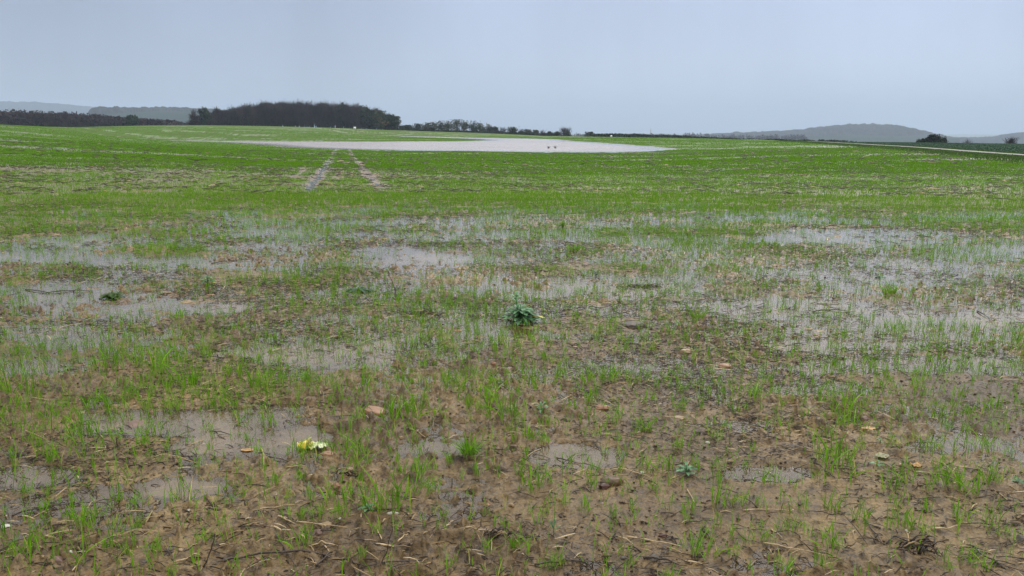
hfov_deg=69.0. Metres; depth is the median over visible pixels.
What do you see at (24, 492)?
wheat clump
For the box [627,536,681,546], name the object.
straw
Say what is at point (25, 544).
wheat clump
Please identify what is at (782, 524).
wheat clump
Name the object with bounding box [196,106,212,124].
tall tree
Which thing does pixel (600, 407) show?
stone
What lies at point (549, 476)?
wheat clump
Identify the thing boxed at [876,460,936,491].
wheat clump
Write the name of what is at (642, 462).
wheat clump
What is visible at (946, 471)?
wheat clump
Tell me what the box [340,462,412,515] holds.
wheat clump
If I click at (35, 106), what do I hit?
hill
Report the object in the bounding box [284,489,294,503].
wheat clump
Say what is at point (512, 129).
dense tree
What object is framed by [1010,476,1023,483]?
weed plant
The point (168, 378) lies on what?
wheat clump
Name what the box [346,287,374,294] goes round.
weed plant
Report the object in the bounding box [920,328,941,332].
stone
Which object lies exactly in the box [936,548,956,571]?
wheat clump
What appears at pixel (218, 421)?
puddle water
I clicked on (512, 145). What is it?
flood water
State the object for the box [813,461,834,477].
twig
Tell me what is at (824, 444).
wheat clump
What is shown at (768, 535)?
wheat clump
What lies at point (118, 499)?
wheat clump
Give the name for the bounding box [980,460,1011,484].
wheat clump
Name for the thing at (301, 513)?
wheat clump
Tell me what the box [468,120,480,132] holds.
dense tree
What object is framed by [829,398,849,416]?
wheat clump
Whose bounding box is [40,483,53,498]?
wheat clump
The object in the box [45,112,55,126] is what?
dense tree
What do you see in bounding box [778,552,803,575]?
wheat clump
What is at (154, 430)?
wheat clump
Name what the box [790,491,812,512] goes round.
wheat clump
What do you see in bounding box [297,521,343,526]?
straw
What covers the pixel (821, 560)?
wheat clump
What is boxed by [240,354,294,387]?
wheat clump
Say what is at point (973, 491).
wheat clump
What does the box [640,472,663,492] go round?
wheat clump
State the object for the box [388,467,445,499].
wheat clump
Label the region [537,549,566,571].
wheat clump
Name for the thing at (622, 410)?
wheat clump
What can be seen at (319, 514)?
wheat clump
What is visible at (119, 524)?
wheat clump
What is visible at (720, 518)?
wheat clump
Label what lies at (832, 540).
wheat clump
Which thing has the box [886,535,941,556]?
twig
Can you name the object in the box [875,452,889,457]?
dead leaf
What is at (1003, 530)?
wheat clump
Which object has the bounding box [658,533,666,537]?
stone
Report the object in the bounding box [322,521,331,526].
stone
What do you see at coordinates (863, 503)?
wheat clump
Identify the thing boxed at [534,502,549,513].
wheat clump
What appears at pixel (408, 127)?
dense tree
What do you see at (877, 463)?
weed plant
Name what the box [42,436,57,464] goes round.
wheat clump
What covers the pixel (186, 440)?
wheat clump
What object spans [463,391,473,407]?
wheat clump
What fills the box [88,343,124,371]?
wheat clump
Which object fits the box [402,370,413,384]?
wheat clump
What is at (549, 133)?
dense tree
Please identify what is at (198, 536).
wheat clump
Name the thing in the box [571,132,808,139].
treeline
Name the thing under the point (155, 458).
wheat clump
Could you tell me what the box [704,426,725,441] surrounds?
wheat clump
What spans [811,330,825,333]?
stone
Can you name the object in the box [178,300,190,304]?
stone
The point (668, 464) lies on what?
wheat clump
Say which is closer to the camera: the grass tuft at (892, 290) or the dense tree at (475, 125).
the grass tuft at (892, 290)
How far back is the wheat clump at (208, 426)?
3.79 m
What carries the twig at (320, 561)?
on the ground at (316, 471)
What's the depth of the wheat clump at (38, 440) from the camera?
3.56 m
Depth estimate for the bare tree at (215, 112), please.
364.62 m
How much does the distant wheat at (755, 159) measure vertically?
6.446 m
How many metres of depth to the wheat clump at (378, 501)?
2.94 m
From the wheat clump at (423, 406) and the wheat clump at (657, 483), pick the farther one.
the wheat clump at (423, 406)
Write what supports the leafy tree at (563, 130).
on the ground at (316, 471)
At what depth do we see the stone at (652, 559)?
2.63 m
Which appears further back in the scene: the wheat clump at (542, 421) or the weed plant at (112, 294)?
the weed plant at (112, 294)
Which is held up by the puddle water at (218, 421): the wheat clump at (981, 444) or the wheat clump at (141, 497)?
the wheat clump at (141, 497)
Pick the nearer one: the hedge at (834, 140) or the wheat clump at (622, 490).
the wheat clump at (622, 490)
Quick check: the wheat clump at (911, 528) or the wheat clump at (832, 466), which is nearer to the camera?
the wheat clump at (911, 528)
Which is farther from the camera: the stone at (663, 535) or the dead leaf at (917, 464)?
the dead leaf at (917, 464)
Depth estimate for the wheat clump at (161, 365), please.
4.52 m
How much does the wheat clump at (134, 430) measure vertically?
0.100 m
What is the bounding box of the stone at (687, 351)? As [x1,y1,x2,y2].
[679,349,690,353]
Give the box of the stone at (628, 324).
[622,321,644,327]
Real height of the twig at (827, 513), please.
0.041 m
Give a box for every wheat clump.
[0,351,46,392]
[0,521,36,555]
[6,443,17,458]
[19,484,30,498]
[30,437,65,457]
[34,430,42,447]
[35,524,70,545]
[37,418,56,431]
[39,494,51,509]
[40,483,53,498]
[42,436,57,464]
[56,413,98,438]
[59,527,132,565]
[62,500,76,523]
[67,499,95,531]
[67,521,93,544]
[75,385,113,405]
[81,386,115,404]
[87,500,114,518]
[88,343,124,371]
[102,536,108,550]
[103,370,139,396]
[109,417,141,435]
[110,489,125,505]
[115,518,125,531]
[118,539,133,556]
[120,341,158,368]
[130,535,163,560]
[133,417,168,436]
[134,484,158,505]
[138,431,149,446]
[138,453,163,463]
[147,347,187,379]
[158,473,197,500]
[159,393,183,414]
[161,361,205,386]
[176,429,194,444]
[185,367,201,385]
[192,455,200,469]
[192,525,209,544]
[198,421,213,430]
[199,396,215,412]
[205,389,232,411]
[214,353,246,376]
[218,509,235,526]
[221,394,254,421]
[224,490,241,503]
[238,486,252,498]
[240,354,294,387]
[248,436,270,455]
[257,406,275,427]
[258,454,267,469]
[259,463,285,487]
[263,386,282,399]
[275,518,314,549]
[276,433,309,456]
[281,504,310,520]
[284,396,299,413]
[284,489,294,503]
[292,433,327,457]
[293,459,306,480]
[303,480,316,500]
[306,501,324,522]
[307,470,362,509]
[323,426,372,458]
[326,499,347,522]
[328,376,341,391]
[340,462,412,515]
[342,483,392,513]
[344,406,365,419]
[346,441,382,468]
[346,481,373,497]
[347,370,375,396]
[356,545,367,560]
[366,514,387,534]
[370,391,397,418]
[384,393,438,421]
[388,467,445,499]
[393,454,405,475]
[396,388,429,411]
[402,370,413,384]
[407,445,428,480]
[415,441,430,456]
[419,546,460,567]
[424,459,433,471]
[424,474,442,493]
[434,400,452,416]
[438,505,449,517]
[441,368,469,389]
[445,453,455,466]
[448,364,491,393]
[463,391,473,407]
[468,501,489,517]
[474,400,482,410]
[480,385,528,423]
[480,534,501,553]
[482,379,508,402]
[500,421,516,433]
[504,527,531,551]
[510,532,518,550]
[511,462,525,476]
[516,460,568,490]
[519,419,539,441]
[526,373,539,387]
[529,505,543,526]
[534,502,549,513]
[536,412,547,426]
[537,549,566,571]
[538,431,552,444]
[540,457,557,486]
[552,542,569,564]
[555,477,574,492]
[555,493,572,506]
[571,492,595,513]
[574,460,598,478]
[582,386,596,404]
[598,368,617,383]
[605,403,624,418]
[607,502,620,519]
[609,413,620,427]
[615,537,629,555]
[618,480,632,495]
[619,549,645,569]
[634,451,652,473]
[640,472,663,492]
[648,449,676,473]
[659,566,678,575]
[669,436,685,450]
[674,393,692,409]
[679,449,705,471]
[681,501,701,525]
[685,493,701,512]
[689,528,742,560]
[695,517,710,536]
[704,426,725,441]
[706,451,729,470]
[708,473,746,508]
[715,502,744,528]
[724,537,740,559]
[726,521,743,538]
[728,488,748,506]
[736,525,755,545]
[744,380,776,402]
[749,439,758,451]
[758,524,787,544]
[759,370,774,384]
[760,465,781,484]
[768,411,782,426]
[770,513,790,534]
[771,399,785,412]
[773,512,795,529]
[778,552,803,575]
[779,479,806,501]
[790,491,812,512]
[800,519,813,537]
[803,528,840,548]
[807,425,862,464]
[813,490,845,513]
[817,439,883,478]
[818,551,841,570]
[823,424,835,438]
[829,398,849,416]
[835,532,848,548]
[836,408,852,427]
[839,385,877,419]
[841,502,876,522]
[845,408,876,429]
[853,499,868,518]
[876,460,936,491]
[882,434,901,447]
[886,500,927,527]
[891,497,903,517]
[900,502,916,531]
[904,371,926,389]
[908,512,956,537]
[912,428,944,451]
[919,493,933,512]
[926,458,984,492]
[928,456,942,483]
[936,460,967,488]
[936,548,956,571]
[938,398,959,417]
[947,492,982,524]
[951,536,982,563]
[958,426,995,454]
[963,467,981,494]
[965,544,999,573]
[976,505,1006,529]
[978,390,1006,409]
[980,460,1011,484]
[991,517,1017,538]
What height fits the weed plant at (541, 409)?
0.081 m
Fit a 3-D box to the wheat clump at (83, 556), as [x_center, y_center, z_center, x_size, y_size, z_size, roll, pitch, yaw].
[-1.449,0.898,2.612,0.263,0.118,0.072,-11,16,-41]
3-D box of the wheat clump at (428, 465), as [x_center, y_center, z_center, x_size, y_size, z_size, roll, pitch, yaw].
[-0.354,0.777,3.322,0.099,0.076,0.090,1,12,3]
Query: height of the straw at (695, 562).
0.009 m
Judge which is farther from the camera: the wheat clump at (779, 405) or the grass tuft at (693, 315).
the grass tuft at (693, 315)
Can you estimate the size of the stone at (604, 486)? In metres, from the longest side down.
0.050 x 0.035 x 0.034 m
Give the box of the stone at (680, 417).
[673,415,684,420]
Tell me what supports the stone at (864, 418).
on the ground at (316, 471)
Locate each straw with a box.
[115,529,162,537]
[172,553,200,562]
[256,504,294,509]
[271,525,290,530]
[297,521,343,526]
[311,540,337,545]
[376,543,393,546]
[465,526,490,530]
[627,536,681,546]
[685,560,706,564]
[743,509,793,511]
[764,542,822,554]
[932,524,960,529]
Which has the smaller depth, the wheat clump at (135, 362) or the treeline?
the wheat clump at (135, 362)
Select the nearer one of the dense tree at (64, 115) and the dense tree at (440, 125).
the dense tree at (64, 115)
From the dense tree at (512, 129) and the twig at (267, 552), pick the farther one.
the dense tree at (512, 129)
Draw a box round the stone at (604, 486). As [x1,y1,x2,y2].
[598,483,609,489]
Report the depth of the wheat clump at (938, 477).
3.16 m
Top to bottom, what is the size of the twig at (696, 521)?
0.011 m
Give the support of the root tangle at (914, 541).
on the ground at (316, 471)
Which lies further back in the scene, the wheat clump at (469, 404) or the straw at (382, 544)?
the wheat clump at (469, 404)
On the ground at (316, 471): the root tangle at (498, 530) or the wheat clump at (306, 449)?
the root tangle at (498, 530)
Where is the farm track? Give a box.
[816,141,1023,154]
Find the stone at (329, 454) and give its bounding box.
[320,451,334,456]
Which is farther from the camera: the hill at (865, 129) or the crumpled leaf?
the hill at (865, 129)
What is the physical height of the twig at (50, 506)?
0.034 m
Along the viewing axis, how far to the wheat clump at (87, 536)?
2.74 m
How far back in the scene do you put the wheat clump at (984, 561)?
2.55 m
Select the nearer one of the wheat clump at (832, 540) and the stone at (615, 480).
the wheat clump at (832, 540)
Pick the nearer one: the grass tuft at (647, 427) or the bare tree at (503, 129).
the grass tuft at (647, 427)
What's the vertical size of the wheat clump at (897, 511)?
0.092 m
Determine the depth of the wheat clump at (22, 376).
4.28 m
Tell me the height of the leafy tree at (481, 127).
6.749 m
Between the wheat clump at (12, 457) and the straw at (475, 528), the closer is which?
the straw at (475, 528)
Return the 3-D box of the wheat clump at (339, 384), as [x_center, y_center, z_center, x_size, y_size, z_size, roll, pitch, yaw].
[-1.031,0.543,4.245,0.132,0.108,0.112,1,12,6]
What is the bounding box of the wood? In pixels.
[185,99,401,129]
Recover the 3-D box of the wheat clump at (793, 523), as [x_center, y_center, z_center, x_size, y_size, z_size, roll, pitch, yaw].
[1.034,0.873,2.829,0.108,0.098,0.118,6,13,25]
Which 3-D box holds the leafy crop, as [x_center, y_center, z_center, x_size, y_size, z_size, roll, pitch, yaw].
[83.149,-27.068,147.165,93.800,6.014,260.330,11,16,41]
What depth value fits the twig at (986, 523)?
2.83 m
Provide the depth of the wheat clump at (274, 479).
3.17 m
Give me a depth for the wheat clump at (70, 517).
2.87 m
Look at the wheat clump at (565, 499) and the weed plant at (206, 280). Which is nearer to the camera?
the wheat clump at (565, 499)
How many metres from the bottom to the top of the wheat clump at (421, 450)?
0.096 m
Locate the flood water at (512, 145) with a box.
[161,136,672,152]
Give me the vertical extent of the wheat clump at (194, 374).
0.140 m
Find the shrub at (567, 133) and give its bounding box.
[561,131,572,135]
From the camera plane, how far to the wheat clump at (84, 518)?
2.81 m
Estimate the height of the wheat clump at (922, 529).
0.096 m
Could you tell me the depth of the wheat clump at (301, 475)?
3.24 m
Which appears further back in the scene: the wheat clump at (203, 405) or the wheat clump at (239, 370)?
the wheat clump at (239, 370)
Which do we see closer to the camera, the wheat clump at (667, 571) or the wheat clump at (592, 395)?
the wheat clump at (667, 571)
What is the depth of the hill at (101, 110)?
1792.06 m
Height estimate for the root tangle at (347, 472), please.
0.032 m
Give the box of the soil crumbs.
[0,215,1023,575]
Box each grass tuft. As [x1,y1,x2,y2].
[441,431,496,457]
[566,243,587,251]
[629,415,659,432]
[683,304,713,319]
[877,283,904,294]
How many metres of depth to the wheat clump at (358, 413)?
3.88 m
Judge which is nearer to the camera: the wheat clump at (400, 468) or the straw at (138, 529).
the straw at (138, 529)
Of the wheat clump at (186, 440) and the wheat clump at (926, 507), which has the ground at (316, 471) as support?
the wheat clump at (926, 507)
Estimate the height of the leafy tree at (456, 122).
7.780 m
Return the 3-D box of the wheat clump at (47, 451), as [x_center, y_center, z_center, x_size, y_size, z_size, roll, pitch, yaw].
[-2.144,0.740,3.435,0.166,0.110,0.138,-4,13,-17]
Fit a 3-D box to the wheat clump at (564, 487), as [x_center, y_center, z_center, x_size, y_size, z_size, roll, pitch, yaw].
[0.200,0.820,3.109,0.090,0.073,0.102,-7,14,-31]
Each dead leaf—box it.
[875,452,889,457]
[909,462,922,466]
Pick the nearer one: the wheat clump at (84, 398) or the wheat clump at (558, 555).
the wheat clump at (558, 555)
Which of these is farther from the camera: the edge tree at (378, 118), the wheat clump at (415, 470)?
the edge tree at (378, 118)
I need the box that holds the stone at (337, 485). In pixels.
[333,483,339,488]
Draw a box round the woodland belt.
[0,109,187,126]
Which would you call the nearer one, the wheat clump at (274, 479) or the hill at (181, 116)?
the wheat clump at (274, 479)
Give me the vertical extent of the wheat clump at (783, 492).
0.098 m
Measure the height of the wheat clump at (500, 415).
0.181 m
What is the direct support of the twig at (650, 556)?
on the ground at (316, 471)
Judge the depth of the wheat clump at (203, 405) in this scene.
4.05 m
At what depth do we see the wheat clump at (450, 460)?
3.36 m
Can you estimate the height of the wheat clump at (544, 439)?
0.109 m
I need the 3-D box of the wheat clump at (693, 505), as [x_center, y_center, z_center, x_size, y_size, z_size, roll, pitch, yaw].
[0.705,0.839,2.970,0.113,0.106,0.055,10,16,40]
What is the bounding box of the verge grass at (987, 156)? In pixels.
[777,140,1023,164]
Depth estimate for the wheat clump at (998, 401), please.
4.04 m
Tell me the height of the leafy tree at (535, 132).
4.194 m
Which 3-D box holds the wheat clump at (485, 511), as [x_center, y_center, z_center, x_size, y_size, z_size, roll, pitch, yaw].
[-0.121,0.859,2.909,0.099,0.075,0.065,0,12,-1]
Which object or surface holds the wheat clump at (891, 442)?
on the ground at (316, 471)
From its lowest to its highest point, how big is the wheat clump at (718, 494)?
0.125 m
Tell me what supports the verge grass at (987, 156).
on the ground at (316, 471)
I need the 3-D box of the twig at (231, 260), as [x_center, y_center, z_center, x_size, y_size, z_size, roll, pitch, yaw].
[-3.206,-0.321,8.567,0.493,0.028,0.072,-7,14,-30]
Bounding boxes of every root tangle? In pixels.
[331,468,358,476]
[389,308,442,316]
[476,526,517,543]
[617,282,668,289]
[895,532,944,554]
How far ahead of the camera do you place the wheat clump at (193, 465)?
3.35 m
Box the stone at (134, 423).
[127,419,148,429]
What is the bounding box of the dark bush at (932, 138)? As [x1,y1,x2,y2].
[925,134,945,142]
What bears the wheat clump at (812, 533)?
on the ground at (316, 471)
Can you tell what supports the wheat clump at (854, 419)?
on the ground at (316, 471)
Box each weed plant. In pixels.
[99,291,126,300]
[199,275,215,283]
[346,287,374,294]
[358,503,375,511]
[500,291,542,325]
[534,401,547,412]
[550,519,560,534]
[675,461,696,475]
[869,460,886,466]
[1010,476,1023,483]
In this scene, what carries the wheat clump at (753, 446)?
on the ground at (316, 471)
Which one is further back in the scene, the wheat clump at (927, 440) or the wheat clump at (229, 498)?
the wheat clump at (927, 440)
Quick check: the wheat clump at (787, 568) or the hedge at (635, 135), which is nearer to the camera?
the wheat clump at (787, 568)
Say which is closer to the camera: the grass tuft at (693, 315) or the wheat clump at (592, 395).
the wheat clump at (592, 395)
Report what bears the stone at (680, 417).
on the ground at (316, 471)
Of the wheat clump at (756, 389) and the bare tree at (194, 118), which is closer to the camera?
the wheat clump at (756, 389)
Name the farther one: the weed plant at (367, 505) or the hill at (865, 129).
the hill at (865, 129)
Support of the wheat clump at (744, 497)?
on the ground at (316, 471)
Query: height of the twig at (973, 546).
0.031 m
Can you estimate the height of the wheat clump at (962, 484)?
0.151 m
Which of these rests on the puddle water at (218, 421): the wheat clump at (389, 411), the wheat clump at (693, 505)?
the wheat clump at (389, 411)
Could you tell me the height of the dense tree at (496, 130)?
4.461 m
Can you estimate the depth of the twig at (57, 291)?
6.97 m
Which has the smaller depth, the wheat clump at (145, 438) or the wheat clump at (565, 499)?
the wheat clump at (565, 499)
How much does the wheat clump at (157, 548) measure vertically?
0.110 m
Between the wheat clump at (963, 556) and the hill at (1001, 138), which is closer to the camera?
the wheat clump at (963, 556)
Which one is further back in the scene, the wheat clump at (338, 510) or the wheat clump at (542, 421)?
the wheat clump at (542, 421)
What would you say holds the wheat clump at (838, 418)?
on the ground at (316, 471)
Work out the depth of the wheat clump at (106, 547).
2.68 m
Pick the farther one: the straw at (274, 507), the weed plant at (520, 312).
the weed plant at (520, 312)
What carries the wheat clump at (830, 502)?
on the ground at (316, 471)
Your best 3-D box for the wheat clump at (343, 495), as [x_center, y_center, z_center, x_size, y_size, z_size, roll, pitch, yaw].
[-0.720,0.798,3.023,0.238,0.154,0.193,-9,15,-35]
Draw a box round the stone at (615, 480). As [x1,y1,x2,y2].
[600,476,622,485]
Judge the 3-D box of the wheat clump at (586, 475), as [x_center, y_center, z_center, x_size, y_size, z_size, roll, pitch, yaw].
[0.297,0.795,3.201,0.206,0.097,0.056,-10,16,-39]
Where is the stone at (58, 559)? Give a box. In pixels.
[52,556,62,562]
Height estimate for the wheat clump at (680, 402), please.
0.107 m
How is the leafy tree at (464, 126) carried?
on the ground at (316, 471)
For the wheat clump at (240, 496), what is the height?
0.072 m
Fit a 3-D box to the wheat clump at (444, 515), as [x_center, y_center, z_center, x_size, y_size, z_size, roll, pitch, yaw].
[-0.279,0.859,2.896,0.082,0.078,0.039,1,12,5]
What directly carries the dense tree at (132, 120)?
on the ground at (316, 471)
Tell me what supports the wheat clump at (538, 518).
on the ground at (316, 471)
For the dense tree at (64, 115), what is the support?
on the ground at (316, 471)
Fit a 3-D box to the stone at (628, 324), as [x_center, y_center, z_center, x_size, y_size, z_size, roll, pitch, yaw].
[0.934,0.289,5.763,0.192,0.068,0.143,1,12,-22]
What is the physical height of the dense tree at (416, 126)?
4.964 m
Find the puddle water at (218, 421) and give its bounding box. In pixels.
[0,139,1023,514]
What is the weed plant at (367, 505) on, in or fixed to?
on the ground at (316, 471)
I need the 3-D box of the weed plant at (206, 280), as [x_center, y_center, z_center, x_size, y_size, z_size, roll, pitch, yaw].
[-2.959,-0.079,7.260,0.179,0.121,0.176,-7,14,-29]
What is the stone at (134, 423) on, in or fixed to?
on the ground at (316, 471)
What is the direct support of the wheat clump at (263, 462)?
on the ground at (316, 471)
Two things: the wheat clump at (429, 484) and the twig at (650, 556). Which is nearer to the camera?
the twig at (650, 556)
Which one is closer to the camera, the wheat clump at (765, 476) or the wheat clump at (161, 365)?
the wheat clump at (765, 476)
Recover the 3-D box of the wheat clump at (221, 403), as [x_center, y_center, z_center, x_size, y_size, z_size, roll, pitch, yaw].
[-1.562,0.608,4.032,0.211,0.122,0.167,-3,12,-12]
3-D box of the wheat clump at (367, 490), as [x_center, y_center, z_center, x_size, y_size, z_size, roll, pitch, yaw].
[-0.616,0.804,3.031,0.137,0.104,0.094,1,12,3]
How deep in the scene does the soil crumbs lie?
4.30 m
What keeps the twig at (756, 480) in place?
on the puddle water at (218, 421)
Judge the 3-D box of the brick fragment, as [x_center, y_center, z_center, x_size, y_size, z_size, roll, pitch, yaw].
[-0.737,0.664,3.984,0.116,0.041,0.086,9,17,12]
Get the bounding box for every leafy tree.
[419,122,432,130]
[429,122,438,130]
[440,120,453,131]
[449,119,462,131]
[458,120,473,132]
[477,123,486,130]
[532,129,538,135]
[558,126,571,135]
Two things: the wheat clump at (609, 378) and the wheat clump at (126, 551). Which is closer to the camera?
the wheat clump at (126, 551)
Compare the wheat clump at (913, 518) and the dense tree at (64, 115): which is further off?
the dense tree at (64, 115)
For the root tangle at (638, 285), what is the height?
0.057 m
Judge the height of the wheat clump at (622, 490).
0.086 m
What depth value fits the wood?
400.70 m
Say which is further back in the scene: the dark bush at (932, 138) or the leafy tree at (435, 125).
the leafy tree at (435, 125)
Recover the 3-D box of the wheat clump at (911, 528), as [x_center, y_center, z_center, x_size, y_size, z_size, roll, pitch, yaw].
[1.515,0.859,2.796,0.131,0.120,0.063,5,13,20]
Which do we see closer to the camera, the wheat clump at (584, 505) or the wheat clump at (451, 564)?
the wheat clump at (451, 564)
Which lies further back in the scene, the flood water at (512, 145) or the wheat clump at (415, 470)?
the flood water at (512, 145)
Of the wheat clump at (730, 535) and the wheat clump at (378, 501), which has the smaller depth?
the wheat clump at (730, 535)
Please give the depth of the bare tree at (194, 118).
361.04 m
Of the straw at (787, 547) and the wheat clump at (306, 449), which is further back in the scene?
the wheat clump at (306, 449)
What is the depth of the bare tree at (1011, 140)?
184.39 m
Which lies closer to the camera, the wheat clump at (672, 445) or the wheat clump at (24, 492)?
the wheat clump at (24, 492)
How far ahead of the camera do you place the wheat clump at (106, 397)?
4.12 m
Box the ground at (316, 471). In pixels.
[0,125,1023,575]
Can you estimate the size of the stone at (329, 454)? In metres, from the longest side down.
0.082 x 0.055 x 0.028 m
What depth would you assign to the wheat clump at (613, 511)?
2.91 m
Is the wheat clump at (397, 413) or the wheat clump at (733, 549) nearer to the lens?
the wheat clump at (733, 549)
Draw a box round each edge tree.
[371,110,388,129]
[384,114,400,129]
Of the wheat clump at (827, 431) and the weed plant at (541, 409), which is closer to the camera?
the wheat clump at (827, 431)
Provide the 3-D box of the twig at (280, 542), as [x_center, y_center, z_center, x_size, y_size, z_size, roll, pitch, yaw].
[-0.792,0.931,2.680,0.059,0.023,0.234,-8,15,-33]
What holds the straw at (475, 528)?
on the ground at (316, 471)
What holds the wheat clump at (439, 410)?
on the ground at (316, 471)
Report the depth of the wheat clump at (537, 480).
3.14 m
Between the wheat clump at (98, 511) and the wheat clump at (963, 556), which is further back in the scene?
the wheat clump at (98, 511)
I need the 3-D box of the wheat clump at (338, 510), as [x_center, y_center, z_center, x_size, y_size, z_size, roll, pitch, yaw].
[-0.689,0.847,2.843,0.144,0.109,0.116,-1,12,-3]
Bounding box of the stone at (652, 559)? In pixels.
[647,554,658,560]
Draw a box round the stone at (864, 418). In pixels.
[861,416,867,421]
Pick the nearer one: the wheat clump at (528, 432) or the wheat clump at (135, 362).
the wheat clump at (528, 432)
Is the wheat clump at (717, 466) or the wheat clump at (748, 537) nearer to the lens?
the wheat clump at (748, 537)
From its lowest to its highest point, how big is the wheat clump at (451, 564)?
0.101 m
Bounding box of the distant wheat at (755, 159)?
[0,124,1023,175]
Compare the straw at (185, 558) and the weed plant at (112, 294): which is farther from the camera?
the weed plant at (112, 294)
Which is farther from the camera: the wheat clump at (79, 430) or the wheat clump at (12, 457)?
the wheat clump at (79, 430)
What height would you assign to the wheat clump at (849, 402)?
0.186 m
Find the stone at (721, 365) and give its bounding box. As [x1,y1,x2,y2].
[718,363,732,368]
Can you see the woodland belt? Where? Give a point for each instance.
(20, 117)
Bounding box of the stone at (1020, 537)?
[1016,534,1023,541]
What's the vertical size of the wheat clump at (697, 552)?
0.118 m
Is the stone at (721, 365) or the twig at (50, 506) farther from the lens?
the stone at (721, 365)
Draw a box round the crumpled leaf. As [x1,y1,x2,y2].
[297,437,328,449]
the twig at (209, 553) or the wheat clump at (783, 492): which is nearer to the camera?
the twig at (209, 553)
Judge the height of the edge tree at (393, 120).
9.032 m
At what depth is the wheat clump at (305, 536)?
2.69 m
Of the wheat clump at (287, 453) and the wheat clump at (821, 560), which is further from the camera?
the wheat clump at (287, 453)
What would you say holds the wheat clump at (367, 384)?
on the ground at (316, 471)
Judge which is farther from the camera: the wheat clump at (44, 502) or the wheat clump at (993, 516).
the wheat clump at (44, 502)
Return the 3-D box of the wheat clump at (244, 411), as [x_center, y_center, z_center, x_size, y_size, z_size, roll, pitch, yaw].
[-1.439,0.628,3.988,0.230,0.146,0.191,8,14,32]
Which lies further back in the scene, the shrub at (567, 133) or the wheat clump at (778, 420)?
the shrub at (567, 133)
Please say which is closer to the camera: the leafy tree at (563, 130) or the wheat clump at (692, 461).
the wheat clump at (692, 461)
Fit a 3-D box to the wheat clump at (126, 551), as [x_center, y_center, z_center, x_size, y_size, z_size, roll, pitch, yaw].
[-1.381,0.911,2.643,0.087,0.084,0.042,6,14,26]
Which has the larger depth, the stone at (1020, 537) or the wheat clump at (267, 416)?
the wheat clump at (267, 416)
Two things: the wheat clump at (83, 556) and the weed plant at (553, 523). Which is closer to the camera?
the wheat clump at (83, 556)
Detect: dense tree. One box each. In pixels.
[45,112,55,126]
[60,111,69,126]
[122,114,139,125]
[403,125,413,130]
[412,123,422,130]
[436,120,445,129]
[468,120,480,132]
[493,127,498,133]
[505,127,517,133]
[545,131,553,135]
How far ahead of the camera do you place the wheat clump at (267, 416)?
3.85 m
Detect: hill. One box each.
[0,101,94,114]
[88,106,225,114]
[103,111,210,122]
[688,123,972,142]
[764,135,959,142]
[957,132,1023,143]
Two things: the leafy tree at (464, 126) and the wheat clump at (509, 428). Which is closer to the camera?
the wheat clump at (509, 428)
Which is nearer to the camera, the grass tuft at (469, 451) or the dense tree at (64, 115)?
the grass tuft at (469, 451)
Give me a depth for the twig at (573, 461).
3.41 m
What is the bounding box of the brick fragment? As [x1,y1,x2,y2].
[363,405,384,415]
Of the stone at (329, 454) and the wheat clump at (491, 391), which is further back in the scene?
the wheat clump at (491, 391)
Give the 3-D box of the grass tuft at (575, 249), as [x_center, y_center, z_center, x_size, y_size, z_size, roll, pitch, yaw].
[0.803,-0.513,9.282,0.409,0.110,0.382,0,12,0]
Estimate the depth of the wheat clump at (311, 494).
3.03 m
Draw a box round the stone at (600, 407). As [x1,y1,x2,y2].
[596,404,609,410]
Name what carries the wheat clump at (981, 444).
on the ground at (316, 471)
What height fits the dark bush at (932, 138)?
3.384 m
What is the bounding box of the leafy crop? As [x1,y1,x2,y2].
[828,141,1023,152]
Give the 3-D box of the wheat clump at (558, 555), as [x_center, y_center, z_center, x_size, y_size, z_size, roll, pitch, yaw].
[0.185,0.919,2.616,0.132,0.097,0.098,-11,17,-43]
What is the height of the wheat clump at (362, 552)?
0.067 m
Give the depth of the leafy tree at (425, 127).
420.98 m
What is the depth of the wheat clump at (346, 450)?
3.47 m
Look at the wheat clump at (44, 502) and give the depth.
3.00 m
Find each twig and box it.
[11,493,95,516]
[25,289,92,292]
[203,537,214,567]
[211,259,255,263]
[224,549,421,566]
[275,534,297,565]
[315,551,332,566]
[534,558,591,567]
[556,457,597,467]
[643,550,678,564]
[685,519,712,523]
[744,474,777,482]
[807,509,850,514]
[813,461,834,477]
[864,519,883,543]
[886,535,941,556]
[961,522,1021,525]
[972,545,998,564]
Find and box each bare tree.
[188,109,202,124]
[210,106,220,124]
[498,127,507,133]
[1005,137,1017,143]
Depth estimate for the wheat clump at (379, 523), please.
2.77 m
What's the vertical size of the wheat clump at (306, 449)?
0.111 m
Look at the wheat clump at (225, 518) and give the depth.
2.82 m
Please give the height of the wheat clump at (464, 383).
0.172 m
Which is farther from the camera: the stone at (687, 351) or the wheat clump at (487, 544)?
the stone at (687, 351)
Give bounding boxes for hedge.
[588,133,747,138]
[749,138,856,141]

